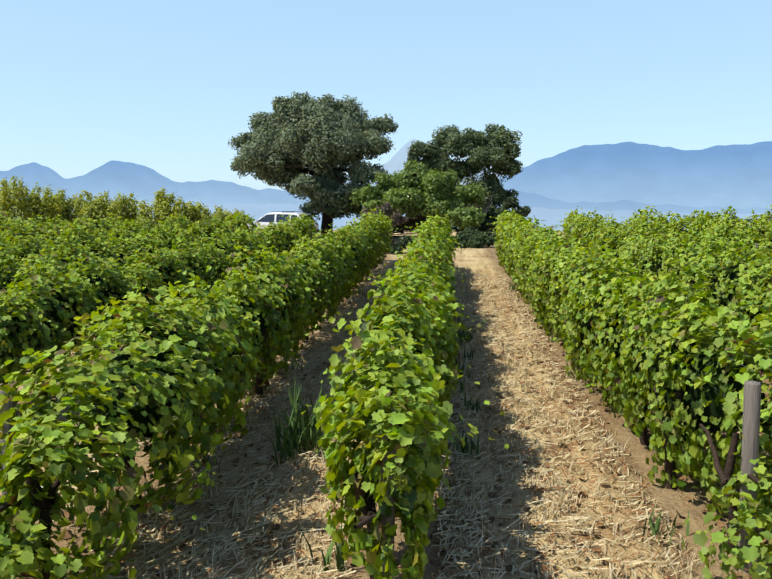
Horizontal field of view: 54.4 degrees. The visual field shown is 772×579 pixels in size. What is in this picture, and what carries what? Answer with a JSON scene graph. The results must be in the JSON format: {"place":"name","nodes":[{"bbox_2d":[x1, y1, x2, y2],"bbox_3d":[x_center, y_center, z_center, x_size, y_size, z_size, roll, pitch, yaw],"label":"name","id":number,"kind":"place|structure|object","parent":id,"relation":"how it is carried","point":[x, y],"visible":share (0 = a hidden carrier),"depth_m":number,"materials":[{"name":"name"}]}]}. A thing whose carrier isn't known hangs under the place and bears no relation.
{"place":"outdoors","nodes":[
{"label":"outdoors","id":0,"kind":"place"},
{"bbox_2d":[0,230,771,578],"bbox_3d":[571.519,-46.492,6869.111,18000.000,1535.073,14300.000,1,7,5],"label":"ground","id":1,"kind":"structure","parent":0,"point":[484,260],"depth_m":6.23,"materials":[{"name":"brown soil"}]},
{"bbox_2d":[0,175,55,223],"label":"shrub","id":2,"kind":"object","parent":1,"relation":"on","point":[9,203],"visible":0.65,"depth_m":40.86,"materials":[{"name":"green plant"}]},
{"bbox_2d":[7,185,71,223],"bbox_3d":[-19.285,-4.405,42.341,3.300,3.132,2.709,1,7,5],"label":"shrub","id":3,"kind":"object","parent":1,"relation":"on","point":[57,209],"visible":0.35,"depth_m":41.77,"materials":[{"name":"green plant"}]},
{"bbox_2d":[42,187,87,232],"bbox_3d":[-18.625,-4.404,43.261,2.980,2.926,2.525,1,7,5],"label":"shrub","id":4,"kind":"object","parent":1,"relation":"on","point":[77,202],"visible":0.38,"depth_m":42.79,"materials":[{"name":"green plant"}]},
{"bbox_2d":[74,189,121,226],"bbox_3d":[-15.803,-4.036,40.957,2.567,2.830,2.802,-3,8,-25],"label":"shrub","id":5,"kind":"object","parent":1,"relation":"on","point":[100,208],"visible":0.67,"depth_m":40.44,"materials":[{"name":"green plant"}]},
{"bbox_2d":[110,191,152,229],"bbox_3d":[-15.296,-4.318,44.123,3.002,2.870,2.643,1,7,5],"label":"shrub","id":6,"kind":"object","parent":1,"relation":"on","point":[126,209],"visible":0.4,"depth_m":43.61,"materials":[{"name":"green plant"}]},
{"bbox_2d":[135,186,186,227],"bbox_3d":[-12.152,-4.104,40.855,3.012,3.016,2.662,1,7,5],"label":"shrub","id":7,"kind":"object","parent":1,"relation":"on","point":[162,207],"visible":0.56,"depth_m":40.40,"materials":[{"name":"green plant"}]},
{"bbox_2d":[180,199,210,230],"bbox_3d":[-11.148,-3.918,42.752,2.380,2.437,2.838,-2,7,-19],"label":"shrub","id":8,"kind":"object","parent":1,"relation":"on","point":[192,213],"visible":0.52,"depth_m":41.98,"materials":[{"name":"green plant"}]},
{"bbox_2d":[207,205,243,226],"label":"shrub","id":9,"kind":"object","parent":1,"relation":"on","point":[219,214],"visible":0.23,"depth_m":43.19,"materials":[{"name":"green plant"}]},
{"bbox_2d":[243,211,319,235],"bbox_3d":[-5.818,-3.433,40.417,4.126,1.530,2.004,2,7,19],"label":"white hatchback car","id":10,"kind":"object","parent":1,"relation":"on","point":[266,219],"visible":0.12,"depth_m":39.70,"materials":[{"name":"white paint"}]},
{"bbox_2d":[228,91,398,236],"bbox_3d":[-4.131,-6.825,42.271,9.622,8.320,7.426,1,7,5],"label":"oak tree","id":11,"kind":"object","parent":1,"relation":"on","point":[325,142],"visible":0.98,"depth_m":40.43,"materials":[{"name":"green plant"}]},
{"bbox_2d":[0,222,764,578],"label":"vine trunks","id":12,"kind":"object","parent":1,"relation":"on","point":[750,426],"visible":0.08,"depth_m":4.64,"materials":[{"name":"brown wood"}]},
{"bbox_2d":[361,201,407,226],"bbox_3d":[-0.063,-3.073,35.156,2.281,2.134,1.361,1,7,5],"label":"dry shrub","id":13,"kind":"object","parent":1,"relation":"on","point":[395,217],"visible":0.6,"depth_m":34.97,"materials":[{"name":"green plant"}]},
{"bbox_2d":[0,245,771,578],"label":"vine leaves","id":14,"kind":"object","parent":1,"relation":"on","point":[416,297],"visible":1,"depth_m":4.98,"materials":[{"name":"green plant"}]},
{"bbox_2d":[0,205,771,381],"bbox_3d":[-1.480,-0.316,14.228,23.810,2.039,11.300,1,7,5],"label":"vine leaves","id":15,"kind":"object","parent":1,"relation":"on","point":[436,241],"visible":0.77,"depth_m":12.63,"materials":[{"name":"green plant"}]},
{"bbox_2d":[0,221,771,445],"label":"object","id":16,"kind":"object","parent":1,"relation":"on","point":[712,408],"visible":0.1,"depth_m":6.73,"materials":[{"name":"green plant"}]},
{"bbox_2d":[0,259,771,578],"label":"ground litter straw weeds","id":17,"kind":"object","parent":1,"relation":"on","point":[304,437],"visible":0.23,"depth_m":6.10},
{"bbox_2d":[386,235,412,254],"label":"alley shrub","id":18,"kind":"object","parent":1,"relation":"on","point":[404,240],"visible":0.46,"depth_m":28.50,"materials":[{"name":"green plant"}]},
{"bbox_2d":[349,160,488,232],"bbox_3d":[1.593,-4.435,38.222,7.226,4.299,5.174,1,7,5],"label":"tree","id":19,"kind":"object","parent":1,"relation":"on","point":[411,187],"visible":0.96,"depth_m":37.34,"materials":[{"name":"green plant"}]},
{"bbox_2d":[324,180,530,238],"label":"bushes","id":20,"kind":"object","parent":1,"relation":"on","point":[485,226],"visible":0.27,"depth_m":39.97,"materials":[{"name":"green plant"}]},
{"bbox_2d":[403,124,475,182],"bbox_3d":[3.094,-6.269,43.581,4.228,6.729,4.732,1,7,5],"label":"tree","id":21,"kind":"object","parent":1,"relation":"on","point":[447,142],"visible":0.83,"depth_m":42.89,"materials":[{"name":"green plant"}]},
{"bbox_2d":[452,226,497,247],"bbox_3d":[3.803,-2.205,32.517,2.277,1.062,2.418,5,8,34],"label":"alley shrub","id":22,"kind":"object","parent":1,"relation":"on","point":[468,237],"visible":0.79,"depth_m":32.47,"materials":[{"name":"green plant"}]},
{"bbox_2d":[470,196,494,230],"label":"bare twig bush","id":23,"kind":"object","parent":1,"relation":"on","point":[482,210],"visible":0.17,"depth_m":39.21,"materials":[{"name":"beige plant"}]},
{"bbox_2d":[454,121,523,234],"bbox_3d":[5.972,-6.118,42.302,4.126,6.769,3.738,-5,8,-33],"label":"tree","id":24,"kind":"object","parent":1,"relation":"on","point":[488,152],"visible":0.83,"depth_m":41.64,"materials":[{"name":"green plant"}]},
{"bbox_2d":[0,141,771,208],"bbox_3d":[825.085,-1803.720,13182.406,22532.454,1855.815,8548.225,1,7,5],"label":"mountains","id":25,"kind":"structure","parent":0,"point":[736,176],"depth_m":14129.23,"materials":[{"name":"blue stone"}]},
{"bbox_2d":[0,0,771,189],"label":"sky","id":26,"kind":"structure","parent":0,"point":[162,86],"materials":[{"name":"blue"}]},
{"bbox_2d":[13,202,770,230],"bbox_3d":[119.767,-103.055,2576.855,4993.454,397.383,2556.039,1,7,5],"label":"valley haze","id":27,"kind":"object","parent":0,"point":[553,217],"visible":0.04,"depth_m":3297.46,"materials":[{"name":"blue"}]},
{"bbox_2d":[345,139,503,186],"bbox_3d":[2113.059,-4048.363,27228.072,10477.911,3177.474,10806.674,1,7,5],"label":"pale mountain","id":28,"kind":"structure","parent":0,"point":[396,161],"depth_m":28824.29,"materials":[{"name":"blue stone"}]},
{"bbox_2d":[332,189,771,213],"bbox_3d":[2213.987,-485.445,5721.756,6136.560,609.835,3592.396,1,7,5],"label":"ridge","id":29,"kind":"structure","parent":0,"point":[530,200],"depth_m":6568.45,"materials":[{"name":"blue stone"}]}
]}

